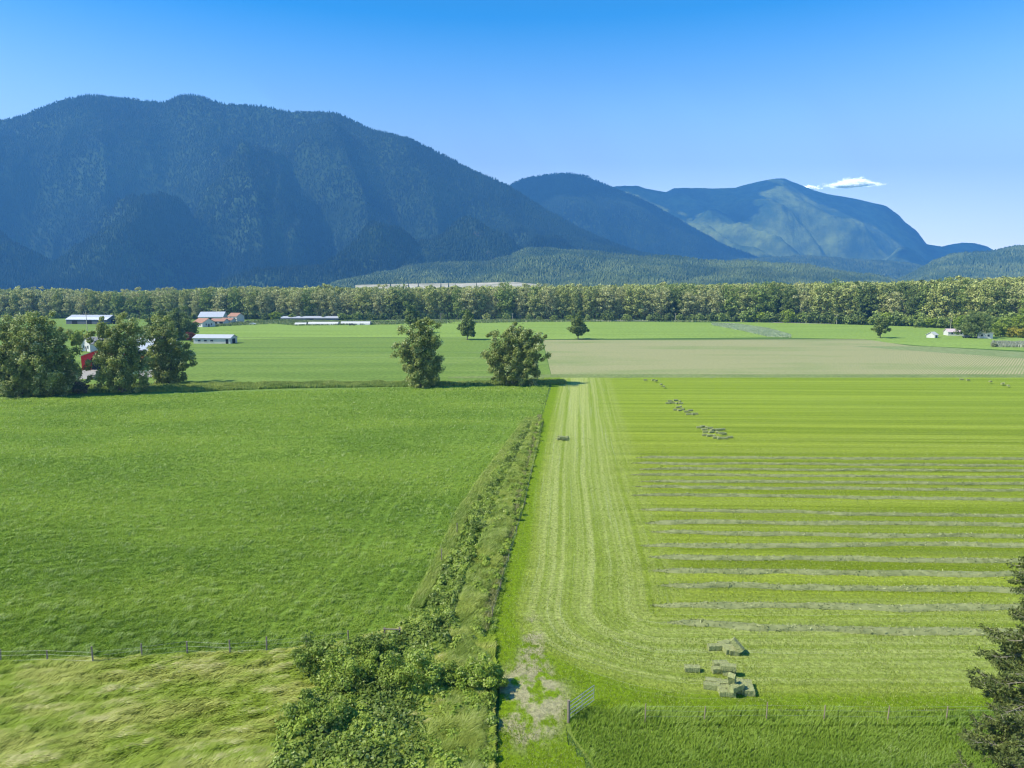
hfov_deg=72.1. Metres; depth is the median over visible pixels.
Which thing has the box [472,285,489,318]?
cottonwood
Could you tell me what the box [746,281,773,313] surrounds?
cottonwood
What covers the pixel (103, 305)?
cottonwood
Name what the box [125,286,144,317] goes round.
cottonwood
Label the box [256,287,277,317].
cottonwood
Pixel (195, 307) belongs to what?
cottonwood
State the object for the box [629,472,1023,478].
windrow
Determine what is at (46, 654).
wire fence
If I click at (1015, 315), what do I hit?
shrub
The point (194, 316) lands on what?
shrub
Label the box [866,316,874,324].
shrub
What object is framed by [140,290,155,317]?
cottonwood
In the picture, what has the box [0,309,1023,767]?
ground
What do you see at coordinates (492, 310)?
cottonwood
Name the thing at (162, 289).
cottonwood
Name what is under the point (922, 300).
cottonwood
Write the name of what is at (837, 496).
windrow
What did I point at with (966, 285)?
cottonwood
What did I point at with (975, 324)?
broadleaf tree
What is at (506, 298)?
cottonwood
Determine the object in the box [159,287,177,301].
cottonwood
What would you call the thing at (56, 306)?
cottonwood
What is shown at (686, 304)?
cottonwood
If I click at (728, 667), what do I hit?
hay bale
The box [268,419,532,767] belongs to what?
bramble thicket
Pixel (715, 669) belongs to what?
hay bale
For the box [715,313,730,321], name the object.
shrub
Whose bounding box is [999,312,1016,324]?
shrub
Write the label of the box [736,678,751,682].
hay bale
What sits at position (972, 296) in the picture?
cottonwood
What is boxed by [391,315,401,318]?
shrub
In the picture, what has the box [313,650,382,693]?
bramble bush
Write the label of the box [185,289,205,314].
cottonwood
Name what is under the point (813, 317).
shrub
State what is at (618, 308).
cottonwood
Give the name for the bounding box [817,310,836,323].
shrub
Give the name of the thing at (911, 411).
hay field
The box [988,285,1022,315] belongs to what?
cottonwood
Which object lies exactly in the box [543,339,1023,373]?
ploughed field
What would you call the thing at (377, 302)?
cottonwood
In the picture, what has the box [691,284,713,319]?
cottonwood
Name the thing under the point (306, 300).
cottonwood
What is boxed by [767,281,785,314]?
cottonwood
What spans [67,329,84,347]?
broadleaf tree
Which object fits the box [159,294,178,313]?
cottonwood
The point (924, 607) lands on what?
windrow
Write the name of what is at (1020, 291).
cottonwood
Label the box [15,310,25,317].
shrub
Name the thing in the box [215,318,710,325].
field edge weeds
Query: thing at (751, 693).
hay bale
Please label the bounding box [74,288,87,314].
cottonwood
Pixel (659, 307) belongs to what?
cottonwood
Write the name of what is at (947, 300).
cottonwood
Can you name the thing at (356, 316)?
shrub
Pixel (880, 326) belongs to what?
broadleaf tree
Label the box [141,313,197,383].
poplar
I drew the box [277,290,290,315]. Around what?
cottonwood
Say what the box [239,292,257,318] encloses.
cottonwood
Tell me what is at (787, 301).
cottonwood
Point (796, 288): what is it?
cottonwood
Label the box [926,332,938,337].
shed
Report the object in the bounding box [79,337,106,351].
farmhouse
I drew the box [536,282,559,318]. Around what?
cottonwood
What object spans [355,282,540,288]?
gravel bank
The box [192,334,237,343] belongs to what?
farm shed
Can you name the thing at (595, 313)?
cottonwood
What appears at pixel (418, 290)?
cottonwood
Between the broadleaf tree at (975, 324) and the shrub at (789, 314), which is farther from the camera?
the shrub at (789, 314)
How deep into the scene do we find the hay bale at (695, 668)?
47.76 m
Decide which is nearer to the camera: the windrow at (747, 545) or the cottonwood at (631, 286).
the windrow at (747, 545)
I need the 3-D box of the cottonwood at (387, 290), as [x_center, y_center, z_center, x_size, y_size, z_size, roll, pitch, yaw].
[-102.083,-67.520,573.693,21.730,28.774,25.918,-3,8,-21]
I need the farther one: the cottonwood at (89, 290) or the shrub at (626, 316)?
the cottonwood at (89, 290)
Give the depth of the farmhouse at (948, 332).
378.04 m
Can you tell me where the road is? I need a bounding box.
[725,321,909,325]
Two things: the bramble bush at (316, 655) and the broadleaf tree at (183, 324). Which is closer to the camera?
the bramble bush at (316, 655)
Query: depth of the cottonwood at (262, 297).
564.06 m
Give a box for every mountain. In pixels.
[0,95,618,290]
[509,174,731,258]
[614,178,990,264]
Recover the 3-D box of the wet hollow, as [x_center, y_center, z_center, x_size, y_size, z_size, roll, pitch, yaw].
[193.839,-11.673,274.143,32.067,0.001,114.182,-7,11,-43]
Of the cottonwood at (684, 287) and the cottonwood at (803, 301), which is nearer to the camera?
the cottonwood at (803, 301)
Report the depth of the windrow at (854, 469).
100.14 m
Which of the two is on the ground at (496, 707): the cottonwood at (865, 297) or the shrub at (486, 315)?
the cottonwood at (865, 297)
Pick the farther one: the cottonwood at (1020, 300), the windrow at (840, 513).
the cottonwood at (1020, 300)
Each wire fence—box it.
[0,630,348,660]
[492,454,534,616]
[645,702,1010,722]
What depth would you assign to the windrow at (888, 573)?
64.15 m
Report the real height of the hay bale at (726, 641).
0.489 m
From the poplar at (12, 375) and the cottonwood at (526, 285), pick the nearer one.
the poplar at (12, 375)
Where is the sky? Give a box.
[0,0,1023,249]
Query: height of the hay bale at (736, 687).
0.489 m
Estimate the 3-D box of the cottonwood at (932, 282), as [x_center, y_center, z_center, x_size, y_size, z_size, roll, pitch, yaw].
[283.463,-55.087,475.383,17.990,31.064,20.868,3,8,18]
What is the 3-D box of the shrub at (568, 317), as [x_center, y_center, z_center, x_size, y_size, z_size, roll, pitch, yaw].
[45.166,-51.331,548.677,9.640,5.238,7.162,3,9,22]
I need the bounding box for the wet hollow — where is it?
[856,346,1023,357]
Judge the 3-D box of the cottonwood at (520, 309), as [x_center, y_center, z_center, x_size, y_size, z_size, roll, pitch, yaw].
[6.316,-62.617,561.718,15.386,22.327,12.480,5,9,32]
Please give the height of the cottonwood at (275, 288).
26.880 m
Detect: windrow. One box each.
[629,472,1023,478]
[631,492,1023,501]
[632,461,1023,466]
[632,484,1023,491]
[634,455,1023,459]
[639,466,1023,471]
[639,479,1023,484]
[639,507,1023,517]
[641,540,1023,548]
[645,518,1023,527]
[649,528,1023,538]
[649,553,1023,563]
[650,567,1023,577]
[650,600,1020,612]
[657,580,1023,593]
[664,618,1018,636]
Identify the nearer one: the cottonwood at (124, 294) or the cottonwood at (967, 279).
the cottonwood at (967, 279)
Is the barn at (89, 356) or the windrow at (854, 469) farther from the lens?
the barn at (89, 356)
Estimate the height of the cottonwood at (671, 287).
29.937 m
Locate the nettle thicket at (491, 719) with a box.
[312,638,499,767]
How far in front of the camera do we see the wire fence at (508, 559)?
66.68 m
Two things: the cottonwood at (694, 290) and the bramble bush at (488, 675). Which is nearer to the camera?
the bramble bush at (488, 675)
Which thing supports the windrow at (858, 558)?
on the hay field at (911, 411)
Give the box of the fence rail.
[383,627,400,634]
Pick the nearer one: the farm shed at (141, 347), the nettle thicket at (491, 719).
the nettle thicket at (491, 719)
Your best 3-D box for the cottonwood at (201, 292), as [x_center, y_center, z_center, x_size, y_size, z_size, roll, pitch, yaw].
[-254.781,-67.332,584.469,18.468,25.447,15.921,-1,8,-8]
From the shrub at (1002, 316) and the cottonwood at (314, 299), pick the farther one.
the cottonwood at (314, 299)
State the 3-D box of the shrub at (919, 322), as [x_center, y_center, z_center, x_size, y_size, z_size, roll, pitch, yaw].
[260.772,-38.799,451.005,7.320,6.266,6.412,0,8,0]
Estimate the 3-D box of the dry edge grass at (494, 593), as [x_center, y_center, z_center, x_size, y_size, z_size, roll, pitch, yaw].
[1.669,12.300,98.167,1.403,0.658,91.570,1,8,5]
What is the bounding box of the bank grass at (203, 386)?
[0,377,566,396]
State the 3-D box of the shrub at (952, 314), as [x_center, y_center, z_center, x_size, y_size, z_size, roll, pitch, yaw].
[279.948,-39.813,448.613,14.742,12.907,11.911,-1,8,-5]
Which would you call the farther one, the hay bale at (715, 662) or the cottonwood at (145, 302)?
the cottonwood at (145, 302)
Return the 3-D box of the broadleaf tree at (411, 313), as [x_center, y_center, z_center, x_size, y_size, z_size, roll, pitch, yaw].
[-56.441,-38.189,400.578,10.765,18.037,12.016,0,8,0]
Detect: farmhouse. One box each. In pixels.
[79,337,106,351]
[194,318,214,326]
[228,313,243,321]
[943,329,963,335]
[977,330,992,338]
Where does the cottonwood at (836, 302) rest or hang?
on the ground at (496, 707)
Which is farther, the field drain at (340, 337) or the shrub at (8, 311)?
the shrub at (8, 311)
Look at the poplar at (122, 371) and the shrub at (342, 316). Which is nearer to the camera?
the poplar at (122, 371)
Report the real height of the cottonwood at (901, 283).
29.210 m
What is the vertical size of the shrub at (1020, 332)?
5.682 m
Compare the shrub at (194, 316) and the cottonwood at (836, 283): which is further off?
the shrub at (194, 316)
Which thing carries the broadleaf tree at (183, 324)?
on the meadow at (256, 367)
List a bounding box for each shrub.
[2,308,14,316]
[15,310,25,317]
[48,313,61,318]
[71,381,89,393]
[185,332,194,341]
[188,314,197,319]
[259,313,268,319]
[268,312,284,319]
[337,313,350,319]
[350,312,362,319]
[364,311,376,319]
[376,313,388,319]
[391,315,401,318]
[482,312,490,318]
[502,313,510,319]
[564,315,574,319]
[600,309,614,320]
[621,314,631,320]
[646,314,652,320]
[652,312,660,320]
[660,313,673,320]
[674,313,683,319]
[682,315,690,319]
[694,313,705,319]
[705,311,716,320]
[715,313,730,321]
[728,315,740,321]
[738,307,756,321]
[753,312,770,321]
[759,311,774,321]
[770,313,786,321]
[780,309,795,322]
[791,311,808,322]
[801,311,823,322]
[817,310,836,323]
[829,312,848,323]
[840,315,853,323]
[849,309,866,324]
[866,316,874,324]
[870,310,883,323]
[877,311,892,323]
[888,310,907,325]
[898,313,911,325]
[905,312,928,326]
[913,319,924,327]
[923,317,937,327]
[932,314,947,327]
[936,317,953,327]
[938,312,959,327]
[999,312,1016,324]
[1004,311,1017,324]
[1005,327,1018,336]
[1015,328,1023,337]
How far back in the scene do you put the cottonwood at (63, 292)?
605.65 m
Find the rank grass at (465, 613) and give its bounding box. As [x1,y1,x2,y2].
[423,416,543,767]
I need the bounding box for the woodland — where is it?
[3,277,1021,309]
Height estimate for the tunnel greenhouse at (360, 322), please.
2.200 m
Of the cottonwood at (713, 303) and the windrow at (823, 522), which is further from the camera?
the cottonwood at (713, 303)
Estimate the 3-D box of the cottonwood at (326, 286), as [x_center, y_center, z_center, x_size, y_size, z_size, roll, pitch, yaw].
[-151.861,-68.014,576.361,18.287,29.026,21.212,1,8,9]
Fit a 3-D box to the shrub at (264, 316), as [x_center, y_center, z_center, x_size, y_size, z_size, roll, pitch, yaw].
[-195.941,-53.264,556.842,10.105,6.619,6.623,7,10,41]
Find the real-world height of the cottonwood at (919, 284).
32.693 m
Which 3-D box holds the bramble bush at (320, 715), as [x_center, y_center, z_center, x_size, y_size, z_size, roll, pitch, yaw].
[-11.389,19.479,41.402,4.447,2.610,3.192,0,8,0]
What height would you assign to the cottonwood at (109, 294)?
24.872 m
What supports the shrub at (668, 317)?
on the ground at (496, 707)
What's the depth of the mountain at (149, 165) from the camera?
3609.21 m
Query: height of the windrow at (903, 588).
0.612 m
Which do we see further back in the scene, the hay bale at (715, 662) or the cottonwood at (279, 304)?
the cottonwood at (279, 304)
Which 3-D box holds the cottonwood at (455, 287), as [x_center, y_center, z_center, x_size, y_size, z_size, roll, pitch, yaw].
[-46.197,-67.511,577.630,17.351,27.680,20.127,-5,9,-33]
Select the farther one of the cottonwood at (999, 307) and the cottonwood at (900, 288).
the cottonwood at (900, 288)
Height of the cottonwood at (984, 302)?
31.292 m
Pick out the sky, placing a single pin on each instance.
(918, 103)
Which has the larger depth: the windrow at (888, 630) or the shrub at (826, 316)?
the shrub at (826, 316)
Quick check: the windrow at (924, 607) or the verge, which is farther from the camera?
the windrow at (924, 607)
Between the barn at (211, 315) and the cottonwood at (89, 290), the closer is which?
the barn at (211, 315)
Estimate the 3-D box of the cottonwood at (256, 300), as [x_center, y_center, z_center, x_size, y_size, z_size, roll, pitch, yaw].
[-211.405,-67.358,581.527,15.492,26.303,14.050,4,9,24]
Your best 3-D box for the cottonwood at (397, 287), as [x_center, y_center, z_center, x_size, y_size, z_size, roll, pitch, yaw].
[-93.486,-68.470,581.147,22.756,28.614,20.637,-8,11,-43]
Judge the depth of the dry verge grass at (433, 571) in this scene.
77.02 m
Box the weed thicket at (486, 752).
[423,420,543,767]
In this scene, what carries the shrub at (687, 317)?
on the ground at (496, 707)
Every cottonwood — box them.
[0,291,12,314]
[5,290,24,314]
[18,286,44,312]
[33,292,45,315]
[35,293,53,316]
[43,290,53,300]
[47,288,65,317]
[51,288,68,316]
[61,290,74,313]
[62,294,78,315]
[73,292,92,314]
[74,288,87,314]
[81,289,96,314]
[86,291,99,314]
[97,294,112,314]
[100,290,115,314]
[109,290,127,314]
[120,295,138,316]
[121,289,133,312]
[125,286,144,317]
[133,291,154,316]
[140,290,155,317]
[148,288,165,311]
[151,295,164,311]
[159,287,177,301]
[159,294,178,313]
[171,292,182,311]
[177,289,190,315]
[178,292,193,315]
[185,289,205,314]
[187,292,203,314]
[195,288,210,301]
[198,287,220,311]
[210,289,231,314]
[225,286,242,312]
[235,286,255,316]
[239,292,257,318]
[252,287,261,317]
[253,287,273,315]
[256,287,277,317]
[271,286,282,312]
[272,295,289,315]
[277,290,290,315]
[283,291,306,315]
[299,289,316,315]
[307,288,329,315]
[310,288,321,315]
[317,283,336,315]
[325,290,341,315]
[328,286,343,315]
[337,289,356,314]
[339,290,353,314]
[350,287,371,318]
[367,286,384,314]
[376,284,397,318]
[382,292,398,318]
[388,284,407,315]
[390,289,417,317]
[397,286,413,314]
[410,288,425,315]
[410,293,424,314]
[419,285,438,317]
[432,287,452,318]
[441,288,453,318]
[447,288,465,318]
[449,285,462,318]
[458,285,482,314]
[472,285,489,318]
[485,297,499,318]
[486,288,503,318]
[493,281,517,316]
[511,289,523,318]
[512,292,528,318]
[518,283,531,318]
[526,289,547,318]
[528,284,542,317]
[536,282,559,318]
[554,287,569,318]
[556,284,572,316]
[565,287,583,317]
[568,283,583,314]
[579,285,596,316]
[588,286,601,318]
[593,285,617,318]
[609,287,629,318]
[623,286,645,318]
[625,285,641,318]
[635,286,653,318]
[639,289,655,316]
[648,285,659,315]
[649,281,674,319]
[657,283,675,314]
[666,289,690,317]
[667,283,685,317]
[678,283,694,313]
[678,288,698,316]
[687,284,706,314]
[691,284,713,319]
[705,284,722,313]
[707,284,725,318]
[716,284,742,316]
[717,283,730,312]
[727,284,743,316]
[731,285,760,320]
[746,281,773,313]
[762,282,781,315]
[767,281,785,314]
[776,286,799,312]
[777,285,793,311]
[791,286,802,320]
[792,282,813,316]
[805,282,834,322]
[807,283,820,305]
[823,285,850,322]
[830,278,849,295]
[839,287,860,315]
[849,281,879,318]
[857,280,877,317]
[870,283,892,313]
[880,292,905,314]
[887,282,908,311]
[892,279,925,315]
[901,285,925,317]
[903,280,923,316]
[914,283,937,315]
[922,281,963,325]
[924,279,941,299]
[934,277,952,316]
[940,275,970,314]
[951,285,972,315]
[954,278,977,293]
[958,283,986,315]
[963,281,987,310]
[967,277,1001,303]
[972,278,1003,316]
[986,279,1007,314]
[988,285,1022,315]
[996,276,1023,313]
[1005,280,1023,314]
[1014,295,1023,314]
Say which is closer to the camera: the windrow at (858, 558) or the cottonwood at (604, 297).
the windrow at (858, 558)
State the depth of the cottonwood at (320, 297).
562.57 m
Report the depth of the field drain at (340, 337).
363.47 m
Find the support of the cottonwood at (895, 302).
on the ground at (496, 707)
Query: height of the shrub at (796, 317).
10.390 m
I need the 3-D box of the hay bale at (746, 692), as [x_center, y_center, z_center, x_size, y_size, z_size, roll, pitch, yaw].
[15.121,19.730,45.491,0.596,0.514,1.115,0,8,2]
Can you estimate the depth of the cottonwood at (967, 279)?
462.92 m
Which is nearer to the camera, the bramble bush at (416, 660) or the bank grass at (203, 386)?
the bramble bush at (416, 660)
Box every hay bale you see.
[684,664,699,672]
[703,680,719,690]
[705,676,721,681]
[707,643,722,650]
[711,665,722,673]
[712,660,728,665]
[717,639,730,643]
[717,679,727,684]
[717,683,728,692]
[719,688,735,697]
[720,662,736,671]
[722,642,729,654]
[725,644,733,655]
[727,672,736,684]
[728,681,744,692]
[730,636,744,652]
[731,644,739,655]
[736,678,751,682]
[743,682,750,695]
[745,682,754,696]
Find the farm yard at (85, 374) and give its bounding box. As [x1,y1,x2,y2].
[80,369,162,378]
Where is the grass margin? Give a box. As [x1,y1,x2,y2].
[448,374,1023,377]
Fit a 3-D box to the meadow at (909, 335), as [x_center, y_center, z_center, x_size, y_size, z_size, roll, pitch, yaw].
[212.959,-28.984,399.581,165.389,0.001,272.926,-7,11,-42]
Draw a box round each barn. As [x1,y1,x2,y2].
[65,315,116,323]
[79,351,124,369]
[198,312,227,318]
[281,316,338,319]
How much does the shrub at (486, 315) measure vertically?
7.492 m
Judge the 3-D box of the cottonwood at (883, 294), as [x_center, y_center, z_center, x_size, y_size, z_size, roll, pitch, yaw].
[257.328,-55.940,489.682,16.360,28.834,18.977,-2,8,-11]
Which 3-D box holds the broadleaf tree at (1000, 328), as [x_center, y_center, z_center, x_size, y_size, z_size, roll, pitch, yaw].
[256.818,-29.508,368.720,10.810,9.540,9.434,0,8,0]
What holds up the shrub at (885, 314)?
on the ground at (496, 707)
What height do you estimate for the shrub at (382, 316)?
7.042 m
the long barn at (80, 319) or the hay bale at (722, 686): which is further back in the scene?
the long barn at (80, 319)
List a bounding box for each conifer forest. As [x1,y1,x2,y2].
[0,93,658,292]
[330,246,897,287]
[508,172,757,259]
[725,254,922,278]
[895,244,1023,281]
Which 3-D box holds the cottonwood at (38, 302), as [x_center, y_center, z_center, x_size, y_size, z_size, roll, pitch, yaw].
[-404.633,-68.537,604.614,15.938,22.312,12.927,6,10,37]
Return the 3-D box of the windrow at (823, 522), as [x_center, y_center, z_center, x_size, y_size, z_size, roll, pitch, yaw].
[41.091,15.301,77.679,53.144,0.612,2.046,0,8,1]
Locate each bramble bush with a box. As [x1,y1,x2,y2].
[280,688,356,737]
[290,630,378,683]
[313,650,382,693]
[339,629,406,666]
[362,644,460,694]
[449,652,509,692]
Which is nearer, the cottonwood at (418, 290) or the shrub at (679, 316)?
the shrub at (679, 316)
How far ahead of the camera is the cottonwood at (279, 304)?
565.25 m
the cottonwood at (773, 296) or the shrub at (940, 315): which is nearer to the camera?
the shrub at (940, 315)
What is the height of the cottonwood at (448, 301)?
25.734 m
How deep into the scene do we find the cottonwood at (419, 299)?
564.93 m
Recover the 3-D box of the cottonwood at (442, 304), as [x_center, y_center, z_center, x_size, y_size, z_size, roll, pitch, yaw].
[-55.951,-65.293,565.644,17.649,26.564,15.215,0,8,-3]
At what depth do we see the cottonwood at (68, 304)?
586.78 m
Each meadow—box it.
[0,319,550,398]
[193,321,765,338]
[720,322,1023,350]
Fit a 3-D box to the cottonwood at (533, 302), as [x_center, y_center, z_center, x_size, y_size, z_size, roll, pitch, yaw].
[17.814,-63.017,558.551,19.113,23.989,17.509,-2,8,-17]
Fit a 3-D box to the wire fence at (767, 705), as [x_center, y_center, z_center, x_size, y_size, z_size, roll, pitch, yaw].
[22.481,19.828,42.259,29.007,1.353,0.297,0,8,0]
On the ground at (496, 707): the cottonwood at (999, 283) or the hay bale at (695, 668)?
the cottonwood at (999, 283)
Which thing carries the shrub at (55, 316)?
on the ground at (496, 707)
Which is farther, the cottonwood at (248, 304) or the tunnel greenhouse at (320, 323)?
the cottonwood at (248, 304)
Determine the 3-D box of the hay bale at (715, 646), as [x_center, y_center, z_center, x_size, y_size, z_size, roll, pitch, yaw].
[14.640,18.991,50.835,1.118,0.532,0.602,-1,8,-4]
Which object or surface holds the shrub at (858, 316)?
on the ground at (496, 707)
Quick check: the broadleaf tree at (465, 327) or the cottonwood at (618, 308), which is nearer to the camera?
the broadleaf tree at (465, 327)
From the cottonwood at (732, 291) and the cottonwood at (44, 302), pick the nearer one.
the cottonwood at (732, 291)
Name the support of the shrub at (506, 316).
on the meadow at (256, 367)
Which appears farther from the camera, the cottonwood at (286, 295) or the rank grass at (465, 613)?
the cottonwood at (286, 295)
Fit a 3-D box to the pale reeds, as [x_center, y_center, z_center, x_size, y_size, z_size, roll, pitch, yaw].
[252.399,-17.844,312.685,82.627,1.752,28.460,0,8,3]
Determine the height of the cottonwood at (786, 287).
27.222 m
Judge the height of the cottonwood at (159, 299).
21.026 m
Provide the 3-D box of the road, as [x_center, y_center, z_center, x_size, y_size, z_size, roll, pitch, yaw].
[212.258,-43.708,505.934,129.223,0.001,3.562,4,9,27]
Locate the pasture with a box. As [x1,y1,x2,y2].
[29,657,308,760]
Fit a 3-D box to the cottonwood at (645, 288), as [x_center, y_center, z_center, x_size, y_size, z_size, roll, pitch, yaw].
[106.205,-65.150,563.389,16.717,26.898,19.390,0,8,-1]
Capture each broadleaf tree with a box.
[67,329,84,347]
[142,305,200,339]
[402,301,421,328]
[456,309,476,339]
[566,311,589,338]
[869,316,890,337]
[952,315,965,328]
[953,308,994,337]
[985,316,1000,331]
[991,319,1011,336]
[1005,307,1023,336]
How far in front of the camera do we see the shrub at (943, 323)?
442.15 m
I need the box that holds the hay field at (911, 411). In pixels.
[491,378,1023,767]
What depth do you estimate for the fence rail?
51.79 m
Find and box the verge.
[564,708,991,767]
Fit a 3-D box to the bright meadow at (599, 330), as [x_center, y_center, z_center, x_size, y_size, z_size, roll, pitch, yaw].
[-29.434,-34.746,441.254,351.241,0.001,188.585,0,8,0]
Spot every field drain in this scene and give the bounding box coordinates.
[192,352,549,352]
[237,337,466,337]
[550,321,690,321]
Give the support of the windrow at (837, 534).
on the hay field at (911, 411)
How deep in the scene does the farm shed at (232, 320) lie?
499.38 m
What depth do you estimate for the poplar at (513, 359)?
185.45 m
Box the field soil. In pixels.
[42,386,548,659]
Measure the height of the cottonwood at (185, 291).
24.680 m
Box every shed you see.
[136,341,156,360]
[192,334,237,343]
[211,318,228,323]
[221,318,236,322]
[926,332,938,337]
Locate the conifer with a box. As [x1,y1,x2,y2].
[949,524,1023,767]
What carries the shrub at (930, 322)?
on the meadow at (909, 335)
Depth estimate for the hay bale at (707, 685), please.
45.70 m
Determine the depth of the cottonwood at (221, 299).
564.12 m
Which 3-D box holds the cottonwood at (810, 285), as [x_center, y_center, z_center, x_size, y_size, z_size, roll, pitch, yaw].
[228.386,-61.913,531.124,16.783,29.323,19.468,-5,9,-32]
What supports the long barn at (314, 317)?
on the meadow at (256, 367)
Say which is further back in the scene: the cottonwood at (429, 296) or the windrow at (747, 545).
the cottonwood at (429, 296)
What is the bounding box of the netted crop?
[711,322,790,337]
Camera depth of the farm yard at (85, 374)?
212.60 m
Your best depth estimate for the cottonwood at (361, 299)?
561.43 m
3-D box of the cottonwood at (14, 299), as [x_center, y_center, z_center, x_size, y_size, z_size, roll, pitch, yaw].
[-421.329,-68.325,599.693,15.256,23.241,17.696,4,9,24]
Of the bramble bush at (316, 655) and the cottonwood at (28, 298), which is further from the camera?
the cottonwood at (28, 298)
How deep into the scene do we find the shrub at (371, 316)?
554.08 m
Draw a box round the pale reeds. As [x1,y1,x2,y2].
[990,340,1023,346]
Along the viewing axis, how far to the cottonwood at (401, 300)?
561.34 m
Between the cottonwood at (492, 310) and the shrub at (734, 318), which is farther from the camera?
the cottonwood at (492, 310)
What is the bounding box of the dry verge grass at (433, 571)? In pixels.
[408,416,538,609]
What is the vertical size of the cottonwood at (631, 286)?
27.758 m
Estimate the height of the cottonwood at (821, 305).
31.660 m
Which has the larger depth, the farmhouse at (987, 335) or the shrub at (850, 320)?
the shrub at (850, 320)
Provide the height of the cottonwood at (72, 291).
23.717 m
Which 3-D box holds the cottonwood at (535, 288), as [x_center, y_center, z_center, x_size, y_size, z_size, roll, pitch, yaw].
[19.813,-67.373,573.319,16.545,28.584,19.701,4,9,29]
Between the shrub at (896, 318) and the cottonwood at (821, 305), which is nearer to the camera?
the shrub at (896, 318)
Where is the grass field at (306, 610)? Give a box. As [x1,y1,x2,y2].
[0,386,546,660]
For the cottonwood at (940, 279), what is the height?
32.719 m
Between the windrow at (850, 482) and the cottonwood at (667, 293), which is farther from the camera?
the cottonwood at (667, 293)
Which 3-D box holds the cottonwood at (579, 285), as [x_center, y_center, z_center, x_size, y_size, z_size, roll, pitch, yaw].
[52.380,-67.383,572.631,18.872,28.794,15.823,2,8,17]
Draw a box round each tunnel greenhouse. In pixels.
[308,322,339,324]
[341,321,370,324]
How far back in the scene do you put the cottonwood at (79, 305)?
584.62 m
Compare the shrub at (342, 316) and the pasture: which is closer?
the pasture
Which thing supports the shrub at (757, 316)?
on the ground at (496, 707)
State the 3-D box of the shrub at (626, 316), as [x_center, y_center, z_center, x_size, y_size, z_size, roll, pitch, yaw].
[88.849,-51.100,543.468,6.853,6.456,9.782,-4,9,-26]
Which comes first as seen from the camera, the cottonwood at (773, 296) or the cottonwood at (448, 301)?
the cottonwood at (773, 296)
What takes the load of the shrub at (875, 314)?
on the ground at (496, 707)
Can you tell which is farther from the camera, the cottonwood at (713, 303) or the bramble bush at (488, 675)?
the cottonwood at (713, 303)
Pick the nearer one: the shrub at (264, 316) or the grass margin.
the grass margin
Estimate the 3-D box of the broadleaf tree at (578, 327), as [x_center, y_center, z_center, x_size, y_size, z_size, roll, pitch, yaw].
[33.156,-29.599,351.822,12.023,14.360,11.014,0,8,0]
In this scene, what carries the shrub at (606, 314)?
on the ground at (496, 707)
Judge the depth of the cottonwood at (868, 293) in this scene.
501.40 m
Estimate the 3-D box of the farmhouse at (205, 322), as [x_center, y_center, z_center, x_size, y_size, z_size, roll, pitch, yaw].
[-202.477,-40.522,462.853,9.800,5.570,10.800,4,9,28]
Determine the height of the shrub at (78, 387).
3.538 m
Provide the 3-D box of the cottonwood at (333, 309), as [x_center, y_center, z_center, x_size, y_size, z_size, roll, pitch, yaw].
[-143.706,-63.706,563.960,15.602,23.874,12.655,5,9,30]
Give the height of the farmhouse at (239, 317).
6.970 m
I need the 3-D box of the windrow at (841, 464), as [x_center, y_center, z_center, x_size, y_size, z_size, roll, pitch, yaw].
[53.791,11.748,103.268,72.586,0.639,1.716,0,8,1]
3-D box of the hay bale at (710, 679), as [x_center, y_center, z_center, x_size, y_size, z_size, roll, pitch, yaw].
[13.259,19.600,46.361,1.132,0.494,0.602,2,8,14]
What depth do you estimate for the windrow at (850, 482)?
93.81 m
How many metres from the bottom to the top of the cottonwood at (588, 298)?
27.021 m
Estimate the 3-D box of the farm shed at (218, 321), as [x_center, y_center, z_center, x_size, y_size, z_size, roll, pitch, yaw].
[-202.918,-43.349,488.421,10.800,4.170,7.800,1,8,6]
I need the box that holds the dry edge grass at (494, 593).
[482,414,541,631]
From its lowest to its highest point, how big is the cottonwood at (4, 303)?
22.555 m
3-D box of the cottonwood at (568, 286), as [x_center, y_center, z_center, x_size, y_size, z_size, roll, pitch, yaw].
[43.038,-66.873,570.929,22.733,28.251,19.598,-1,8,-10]
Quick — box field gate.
[567,685,593,722]
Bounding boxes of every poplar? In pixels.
[0,310,51,397]
[8,310,86,396]
[82,311,156,392]
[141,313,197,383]
[390,316,445,388]
[480,321,552,385]
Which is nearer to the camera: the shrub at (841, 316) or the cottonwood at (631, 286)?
the shrub at (841, 316)
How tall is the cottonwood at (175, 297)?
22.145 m
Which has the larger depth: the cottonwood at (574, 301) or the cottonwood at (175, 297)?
the cottonwood at (175, 297)
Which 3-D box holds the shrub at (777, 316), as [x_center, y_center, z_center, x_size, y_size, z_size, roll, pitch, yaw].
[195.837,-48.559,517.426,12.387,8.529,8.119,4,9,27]
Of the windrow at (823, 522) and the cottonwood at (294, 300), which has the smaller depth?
the windrow at (823, 522)

